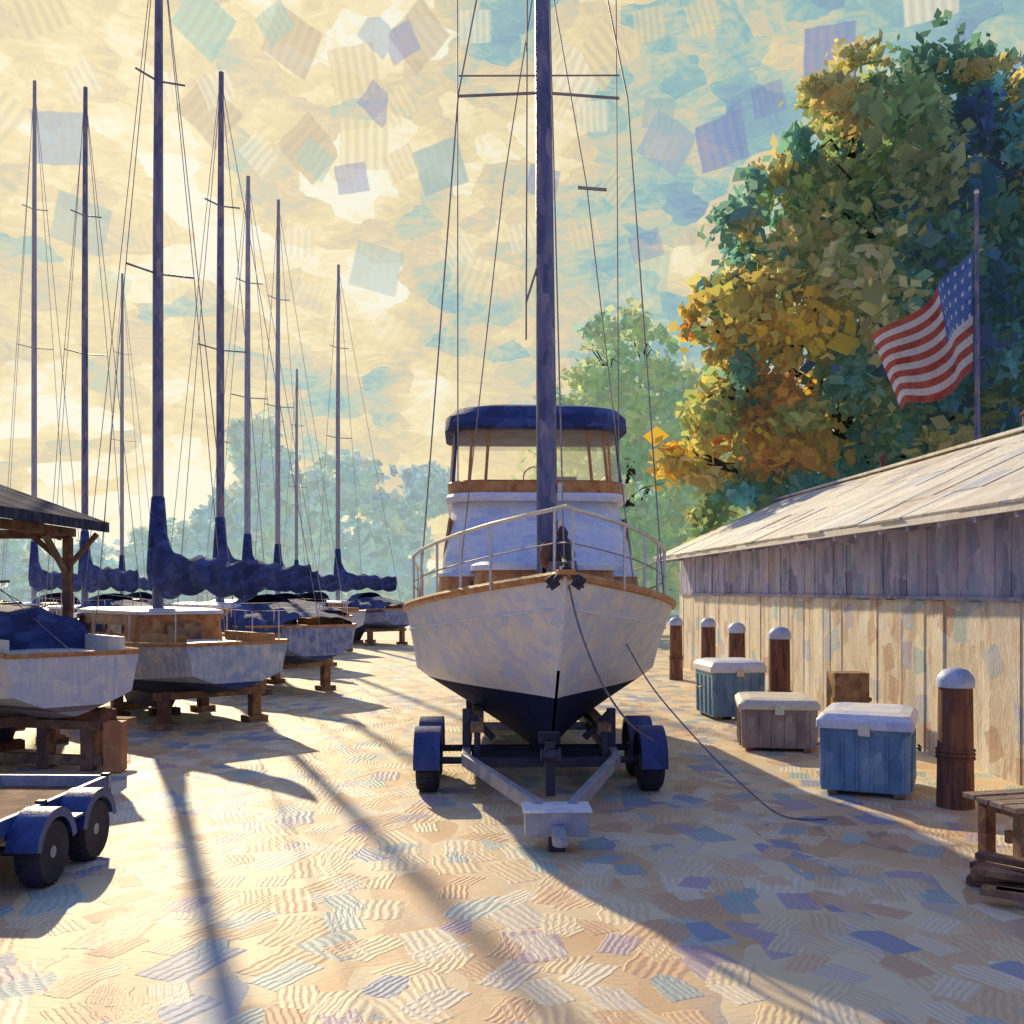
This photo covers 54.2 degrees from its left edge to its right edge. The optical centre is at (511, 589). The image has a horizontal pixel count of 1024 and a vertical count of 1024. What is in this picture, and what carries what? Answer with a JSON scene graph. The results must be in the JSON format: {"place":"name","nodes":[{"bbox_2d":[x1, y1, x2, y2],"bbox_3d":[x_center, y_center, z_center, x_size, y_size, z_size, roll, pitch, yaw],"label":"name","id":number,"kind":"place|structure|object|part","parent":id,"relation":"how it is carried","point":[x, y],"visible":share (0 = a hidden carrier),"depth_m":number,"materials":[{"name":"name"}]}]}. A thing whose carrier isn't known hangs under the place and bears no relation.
{"place":"outdoors","nodes":[
{"label":"outdoors","id":0,"kind":"place"},
{"bbox_2d":[0,598,1023,1023],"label":"ground","id":1,"kind":"structure","parent":0,"point":[306,852],"depth_m":7.34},
{"bbox_2d":[0,80,80,605],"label":"sailboat","id":2,"kind":"object","parent":1,"relation":"on","point":[37,576],"visible":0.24,"depth_m":35.91,"materials":[{"name":"beige paint"}]},
{"bbox_2d":[0,484,109,616],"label":"open shelter","id":3,"kind":"object","parent":1,"relation":"on","point":[32,517],"visible":0.91,"depth_m":15.59,"materials":[{"name":"brown wood"}]},
{"bbox_2d":[0,772,116,887],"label":"utility trailer","id":4,"kind":"object","parent":1,"relation":"on","point":[50,824],"visible":1,"depth_m":7.91,"materials":[{"name":"metal"}]},
{"bbox_2d":[0,716,136,772],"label":"timber cradle","id":5,"kind":"object","parent":1,"relation":"on","point":[112,758],"visible":0.98,"depth_m":12.15,"materials":[{"name":"brown wood"}]},
{"bbox_2d":[0,580,141,773],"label":"sailboat","id":6,"kind":"object","parent":1,"relation":"on","point":[52,666],"visible":0.98,"depth_m":12.00,"materials":[{"name":"beige paint"}]},
{"bbox_2d":[37,86,170,615],"bbox_3d":[-12.195,-6.300,29.059,2.658,17.000,7.443,0,0,-43],"label":"sailboat","id":7,"kind":"object","parent":1,"relation":"on","point":[117,579],"visible":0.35,"depth_m":29.41,"materials":[{"name":"beige paint"}]},
{"bbox_2d":[100,273,173,606],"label":"sailboat","id":8,"kind":"object","parent":1,"relation":"on","point":[143,583],"visible":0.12,"depth_m":49.91,"materials":[{"name":"beige paint"}]},
{"bbox_2d":[61,0,289,731],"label":"sailboat","id":9,"kind":"object","parent":1,"relation":"on","point":[192,653],"visible":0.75,"depth_m":16.90,"materials":[{"name":"beige paint"}]},
{"bbox_2d":[164,71,356,695],"bbox_3d":[-6.573,-5.100,23.535,2.658,14.600,7.842,0,0,-43],"label":"sailboat","id":10,"kind":"object","parent":1,"relation":"on","point":[322,639],"visible":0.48,"depth_m":22.01,"materials":[{"name":"beige paint"}]},
{"bbox_2d":[197,176,352,668],"bbox_3d":[-7.773,-5.300,30.535,2.658,15.000,7.842,0,0,-43],"label":"sailboat","id":11,"kind":"object","parent":1,"relation":"on","point":[247,552],"visible":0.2,"depth_m":30.91,"materials":[{"name":"beige paint"}]},
{"bbox_2d":[280,369,333,598],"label":"sailboat","id":12,"kind":"object","parent":1,"relation":"on","point":[296,562],"visible":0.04,"depth_m":57.92,"materials":[{"name":"beige paint"}]},
{"bbox_2d":[255,199,366,650],"bbox_3d":[-8.463,-6.300,37.523,2.658,17.000,8.042,0,0,-43],"label":"sailboat","id":13,"kind":"object","parent":1,"relation":"on","point":[329,583],"visible":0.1,"depth_m":37.91,"materials":[{"name":"beige paint"}]},
{"bbox_2d":[0,410,678,614],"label":"distant trees","id":14,"kind":"object","parent":1,"relation":"on","point":[404,516],"visible":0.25,"depth_m":89.99,"materials":[{"name":"green plant"}]},
{"bbox_2d":[318,264,408,645],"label":"sailboat","id":15,"kind":"object","parent":1,"relation":"on","point":[382,614],"visible":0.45,"depth_m":40.92,"materials":[{"name":"beige paint"}]},
{"bbox_2d":[413,700,668,851],"bbox_3d":[0.278,1.758,11.730,2.720,0.897,7.538,0,0,-2],"label":"trailer","id":16,"kind":"object","parent":1,"relation":"on","point":[645,760],"visible":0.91,"depth_m":10.66,"materials":[{"name":"metal"}]},
{"bbox_2d":[402,0,676,749],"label":"motor sailer boat","id":17,"kind":"object","parent":16,"relation":"on","point":[494,630],"visible":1,"depth_m":10.87,"materials":[{"name":"paint"}]},
{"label":"window frames","id":18,"kind":"part","parent":17,"relation":"part of","materials":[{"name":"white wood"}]},
{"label":"cabin windows","id":19,"kind":"part","parent":17,"relation":"part of","materials":[{"name":"black glass"}]},
{"bbox_2d":[568,584,653,741],"bbox_3d":[1.177,0.753,9.804,0.493,1.712,1.658,0,0,38],"label":"mooring line","id":20,"kind":"object","parent":17,"relation":"attached to","point":[606,691],"visible":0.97,"depth_m":9.19,"materials":[{"name":"fabric"}]},
{"bbox_2d":[626,643,827,819],"bbox_3d":[2.047,1.367,10.123,2.275,1.664,0.214,0,0,38],"label":"mooring line","id":21,"kind":"object","parent":17,"relation":"attached to","point":[702,745],"visible":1,"depth_m":10.01,"materials":[{"name":"fabric"}]},
{"bbox_2d":[510,296,748,614],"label":"maple tree","id":22,"kind":"object","parent":1,"relation":"on","point":[588,376],"visible":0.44,"depth_m":48.71,"materials":[{"name":"green plant"}]},
{"bbox_2d":[669,617,682,679],"bbox_3d":[4.020,1.433,24.500,0.356,1.535,0.355,0,0,0],"label":"mooring piling","id":23,"kind":"object","parent":1,"relation":"on","point":[676,658],"visible":1,"depth_m":24.36,"materials":[{"name":"brown wood"}]},
{"bbox_2d":[700,617,715,657],"bbox_3d":[4.220,1.397,21.500,0.356,1.605,0.355,0,0,0],"label":"mooring piling","id":24,"kind":"object","parent":1,"relation":"on","point":[708,637],"visible":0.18,"depth_m":21.37,"materials":[{"name":"brown wood"}]},
{"bbox_2d":[693,657,766,719],"bbox_3d":[3.781,1.700,17.387,1.092,1.000,1.170,0,0,-6],"label":"dock box","id":25,"kind":"object","parent":1,"relation":"on","point":[721,682],"visible":0.79,"depth_m":16.89,"materials":[{"name":"blue plastic"}]},
{"bbox_2d":[728,622,745,657],"bbox_3d":[4.270,1.407,19.000,0.356,1.585,0.355,0,0,0],"label":"mooring piling","id":26,"kind":"object","parent":1,"relation":"on","point":[736,631],"visible":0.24,"depth_m":18.87,"materials":[{"name":"brown wood"}]},
{"bbox_2d":[732,692,820,752],"bbox_3d":[3.718,1.840,14.087,1.204,0.720,1.275,0,0,10],"label":"dock box","id":27,"kind":"object","parent":1,"relation":"on","point":[783,720],"visible":1,"depth_m":13.56,"materials":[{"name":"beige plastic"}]},
{"bbox_2d":[767,626,791,691],"bbox_3d":[4.280,1.393,16.000,0.377,1.615,0.376,0,0,0],"label":"mooring piling","id":28,"kind":"object","parent":1,"relation":"on","point":[779,637],"visible":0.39,"depth_m":15.86,"materials":[{"name":"brown wood"}]},
{"bbox_2d":[640,7,1023,544],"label":"oak tree","id":29,"kind":"object","parent":1,"relation":"on","point":[871,221],"visible":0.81,"depth_m":28.27,"materials":[{"name":"green plant"}]},
{"bbox_2d":[653,411,1023,785],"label":"long boat shed","id":30,"kind":"structure","parent":1,"relation":"on","point":[902,583],"depth_m":14.87,"materials":[{"name":"wood"}]},
{"bbox_2d":[826,671,871,707],"bbox_3d":[4.900,1.700,14.592,0.560,1.000,0.415,0,0,0],"label":"wooden crate","id":31,"kind":"object","parent":1,"relation":"on","point":[847,686],"visible":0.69,"depth_m":14.40,"materials":[{"name":"brown wood"}]},
{"bbox_2d":[816,702,921,799],"bbox_3d":[3.954,1.750,11.088,1.092,0.900,1.275,0,0,24],"label":"dock box","id":32,"kind":"object","parent":1,"relation":"on","point":[868,748],"visible":1,"depth_m":10.60,"materials":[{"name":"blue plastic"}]},
{"bbox_2d":[872,189,979,439],"bbox_3d":[9.531,-3.505,22.873,2.538,11.410,0.902,0,0,-9],"label":"american flag","id":33,"kind":"object","parent":1,"relation":"on","point":[925,351],"visible":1,"depth_m":22.99,"materials":[{"name":"multicoloured fabric"}]},
{"bbox_2d":[935,667,975,810],"bbox_3d":[4.500,1.492,10.150,0.387,1.415,0.386,0,0,0],"label":"mooring piling","id":34,"kind":"object","parent":1,"relation":"on","point":[955,753],"visible":1,"depth_m":10.01,"materials":[{"name":"brown wood"}]},
{"bbox_2d":[963,788,1023,857],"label":"wooden bench","id":35,"kind":"object","parent":1,"relation":"on","point":[1007,802],"visible":0.84,"depth_m":8.25,"materials":[{"name":"brown wood"}]},
{"bbox_2d":[966,850,1023,901],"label":"timber pile","id":36,"kind":"object","parent":1,"relation":"on","point":[995,879],"visible":1,"depth_m":7.26,"materials":[{"name":"brown wood"}]},
{"bbox_2d":[0,0,1023,594],"label":"sky","id":37,"kind":"structure","parent":0,"point":[342,113],"materials":[{"name":"beige"}]}
]}

